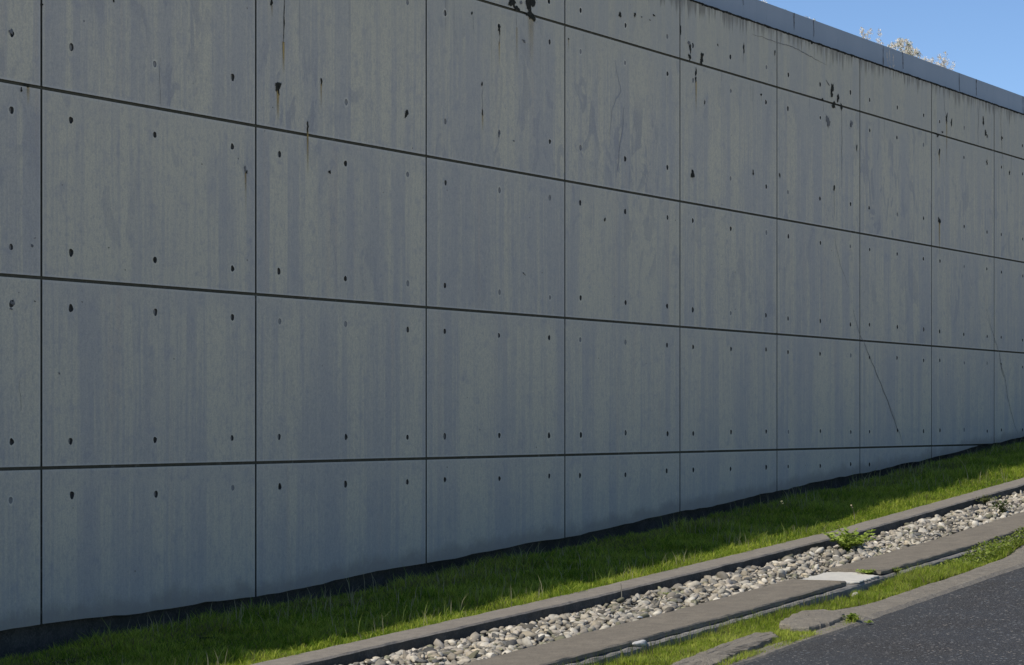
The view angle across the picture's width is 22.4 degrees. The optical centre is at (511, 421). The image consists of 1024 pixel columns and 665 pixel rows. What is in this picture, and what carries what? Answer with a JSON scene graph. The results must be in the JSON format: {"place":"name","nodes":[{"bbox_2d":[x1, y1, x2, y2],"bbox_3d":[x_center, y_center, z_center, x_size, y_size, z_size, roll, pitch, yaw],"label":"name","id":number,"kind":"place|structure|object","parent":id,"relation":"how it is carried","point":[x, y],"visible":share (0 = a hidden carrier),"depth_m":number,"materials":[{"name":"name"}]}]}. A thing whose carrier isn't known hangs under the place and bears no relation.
{"place":"outdoors","nodes":[
{"label":"outdoors","id":0,"kind":"place"},
{"bbox_2d":[24,463,1013,664],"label":"soil","id":1,"kind":"structure","parent":0,"point":[366,605],"depth_m":17.79,"materials":[{"name":"brown soil"}]},
{"bbox_2d":[0,0,1023,658],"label":"concrete wall","id":2,"kind":"structure","parent":1,"relation":"on","point":[298,296],"depth_m":21.21,"materials":[{"name":"concrete"}]},
{"bbox_2d":[695,0,1023,113],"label":"metal parapet","id":3,"kind":"structure","parent":2,"relation":"on","point":[773,16],"depth_m":30.61,"materials":[{"name":"grey metal"}]},
{"bbox_2d":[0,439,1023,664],"bbox_3d":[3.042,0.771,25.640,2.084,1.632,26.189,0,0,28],"label":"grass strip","id":4,"kind":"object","parent":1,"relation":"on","point":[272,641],"depth_m":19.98,"materials":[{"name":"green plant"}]},
{"bbox_2d":[251,478,1023,664],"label":"concrete kerb","id":5,"kind":"structure","parent":1,"relation":"on","point":[389,644],"depth_m":18.93,"materials":[{"name":"grey concrete"}]},
{"bbox_2d":[359,490,1023,664],"bbox_3d":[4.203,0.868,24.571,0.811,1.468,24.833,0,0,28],"label":"river pebbles","id":6,"kind":"object","parent":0,"point":[501,640],"visible":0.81,"depth_m":19.65,"materials":[{"name":"gravel"}]},
{"bbox_2d":[374,659,386,664],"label":"river pebble","id":7,"kind":"object","parent":6,"relation":"on","point":[379,662],"visible":1,"depth_m":15.52,"materials":[{"name":"stone"}]},
{"bbox_2d":[398,658,404,664],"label":"river pebble","id":8,"kind":"object","parent":6,"relation":"on","point":[401,662],"visible":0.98,"depth_m":15.77,"materials":[{"name":"stone"}]},
{"bbox_2d":[403,650,411,661],"bbox_3d":[-0.642,1.452,15.924,0.050,0.089,0.081,0,0,-8],"label":"river pebble","id":9,"kind":"object","parent":6,"relation":"on","point":[405,653],"visible":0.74,"depth_m":15.92,"materials":[{"name":"stone"}]},
{"bbox_2d":[409,655,418,662],"bbox_3d":[-0.599,1.452,15.837,0.056,0.043,0.071,0,0,-41],"label":"river pebble","id":10,"kind":"object","parent":6,"relation":"on","point":[413,658],"visible":1,"depth_m":15.81,"materials":[{"name":"stone"}]},
{"bbox_2d":[415,659,428,662],"bbox_3d":[-0.549,1.462,15.741,0.102,0.036,0.067,0,0,28],"label":"river pebble","id":11,"kind":"object","parent":6,"relation":"on","point":[420,661],"visible":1,"depth_m":15.71,"materials":[{"name":"stone"}]},
{"bbox_2d":[447,652,455,660],"bbox_3d":[-0.371,1.449,15.930,0.082,0.054,0.045,0,0,38],"label":"river pebble","id":12,"kind":"object","parent":6,"relation":"on","point":[451,656],"visible":1,"depth_m":15.91,"materials":[{"name":"stone"}]},
{"bbox_2d":[457,658,470,664],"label":"river pebble","id":13,"kind":"object","parent":6,"relation":"on","point":[467,660],"visible":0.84,"depth_m":15.71,"materials":[{"name":"stone"}]},
{"bbox_2d":[467,650,479,658],"bbox_3d":[-0.255,1.458,15.976,0.074,0.101,0.122,0,0,-38],"label":"river pebble","id":14,"kind":"object","parent":6,"relation":"on","point":[473,655],"visible":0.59,"depth_m":15.94,"materials":[{"name":"stone"}]},
{"bbox_2d":[565,532,1022,664],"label":"concrete footing","id":15,"kind":"object","parent":6,"relation":"on","point":[847,589],"visible":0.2,"depth_m":18.69,"materials":[{"name":"grey concrete"}]},
{"bbox_2d":[632,640,647,646],"bbox_3d":[0.822,1.423,16.557,0.073,0.053,0.215,0,0,21],"label":"loose stone","id":16,"kind":"object","parent":15,"relation":"on","point":[638,643],"visible":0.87,"depth_m":16.50,"materials":[{"name":"white stone"}]},
{"bbox_2d":[463,579,846,664],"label":"paving slab","id":17,"kind":"structure","parent":15,"relation":"on","point":[587,644],"depth_m":17.28,"materials":[{"name":"concrete"}]},
{"bbox_2d":[803,572,878,583],"bbox_3d":[2.569,1.225,20.256,0.518,0.053,0.767,0,0,28],"label":"mortar patch","id":18,"kind":"object","parent":15,"relation":"on","point":[850,577],"visible":0.88,"depth_m":20.26,"materials":[{"name":"white concrete"}]},
{"bbox_2d":[855,569,874,573],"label":"grass tuft","id":19,"kind":"object","parent":18,"relation":"on","point":[869,571],"visible":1,"depth_m":20.45,"materials":[{"name":"green plant"}]},
{"bbox_2d":[831,512,1023,573],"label":"concrete kerb","id":20,"kind":"structure","parent":15,"relation":"on","point":[944,546],"depth_m":22.16,"materials":[{"name":"concrete"}]},
{"bbox_2d":[821,525,875,550],"bbox_3d":[2.906,1.014,22.334,0.491,0.227,0.686,0,0,6],"label":"leafy weed","id":21,"kind":"object","parent":6,"relation":"on","point":[848,542],"visible":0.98,"depth_m":22.30,"materials":[{"name":"green plant"}]},
{"bbox_2d":[976,494,999,503],"bbox_3d":[4.792,0.783,26.307,0.287,0.108,0.368,0,0,44],"label":"leafy weed","id":22,"kind":"object","parent":6,"relation":"on","point":[985,499],"visible":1,"depth_m":26.28,"materials":[{"name":"green plant"}]},
{"bbox_2d":[992,500,1012,512],"bbox_3d":[4.759,0.831,25.285,0.221,0.121,0.196,0,0,-13],"label":"spiky weed","id":23,"kind":"object","parent":6,"relation":"on","point":[1002,508],"visible":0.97,"depth_m":25.26,"materials":[{"name":"green plant"}]},
{"bbox_2d":[743,567,1023,664],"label":"road","id":24,"kind":"structure","parent":0,"point":[981,623],"depth_m":17.13,"materials":[{"name":"grey asphalt"}]},
{"bbox_2d":[721,545,1023,664],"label":"gutter apron","id":25,"kind":"object","parent":24,"relation":"on","point":[1014,560],"visible":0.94,"depth_m":19.31,"materials":[{"name":"concrete"}]},
{"bbox_2d":[842,613,858,620],"bbox_3d":[2.363,1.358,18.012,0.113,0.062,0.114,0,0,-37],"label":"grass tuft","id":26,"kind":"object","parent":25,"relation":"on","point":[850,616],"visible":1,"depth_m":17.99,"materials":[{"name":"green plant"}]},
{"bbox_2d":[760,0,1023,95],"label":"sky","id":27,"kind":"structure","parent":0,"point":[984,39],"materials":[{"name":"blue"}]},
{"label":"verge soil","id":28,"kind":"structure","parent":0,"visible":0},
{"bbox_2d":[563,591,832,664],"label":"edge grass","id":29,"kind":"structure","parent":28,"relation":"on","point":[702,633],"depth_m":17.17,"materials":[{"name":"green plant"}]},
{"bbox_2d":[591,538,1023,664],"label":"verge grass","id":30,"kind":"structure","parent":28,"relation":"on","point":[889,587],"depth_m":18.08,"materials":[{"name":"green plant"}]},
{"bbox_2d":[671,632,778,664],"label":"concrete chunk","id":31,"kind":"object","parent":30,"relation":"on","point":[720,653],"visible":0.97,"depth_m":16.39,"materials":[{"name":"grey concrete"}]},
{"bbox_2d":[779,609,844,632],"bbox_3d":[2.086,1.392,17.981,0.384,0.105,1.052,0,0,18],"label":"concrete chunk","id":32,"kind":"object","parent":28,"relation":"on","point":[806,620],"visible":0.98,"depth_m":17.84,"materials":[{"name":"grey concrete"}]},
{"bbox_2d":[935,526,1023,566],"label":"leafy ground cover","id":33,"kind":"object","parent":28,"relation":"on","point":[996,547],"visible":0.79,"depth_m":22.27,"materials":[{"name":"green plant"}]},
{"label":"terrace ground","id":34,"kind":"structure","parent":0,"visible":0},
{"bbox_2d":[859,27,883,43],"bbox_3d":[4.346,-4.380,31.361,0.325,0.761,0.342,0,0,10],"label":"dried weed","id":35,"kind":"object","parent":34,"relation":"on","point":[864,34],"visible":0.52,"depth_m":31.30,"materials":[{"name":"beige plant"}]},
{"bbox_2d":[886,38,905,52],"bbox_3d":[4.756,-4.380,32.130,0.225,0.761,0.335,0,0,28],"label":"dried weed","id":36,"kind":"object","parent":34,"relation":"on","point":[899,40],"visible":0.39,"depth_m":32.16,"materials":[{"name":"beige plant"}]},
{"bbox_2d":[897,38,920,57],"bbox_3d":[4.986,-4.413,32.564,0.358,0.826,0.255,0,0,-30],"label":"dried weed","id":37,"kind":"object","parent":34,"relation":"on","point":[908,50],"visible":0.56,"depth_m":32.53,"materials":[{"name":"beige plant"}]},
{"bbox_2d":[922,54,946,67],"bbox_3d":[5.415,-4.360,33.336,0.321,0.720,0.444,0,0,28],"label":"dried weed","id":38,"kind":"object","parent":34,"relation":"on","point":[941,64],"visible":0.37,"depth_m":33.29,"materials":[{"name":"beige plant"}]}
]}

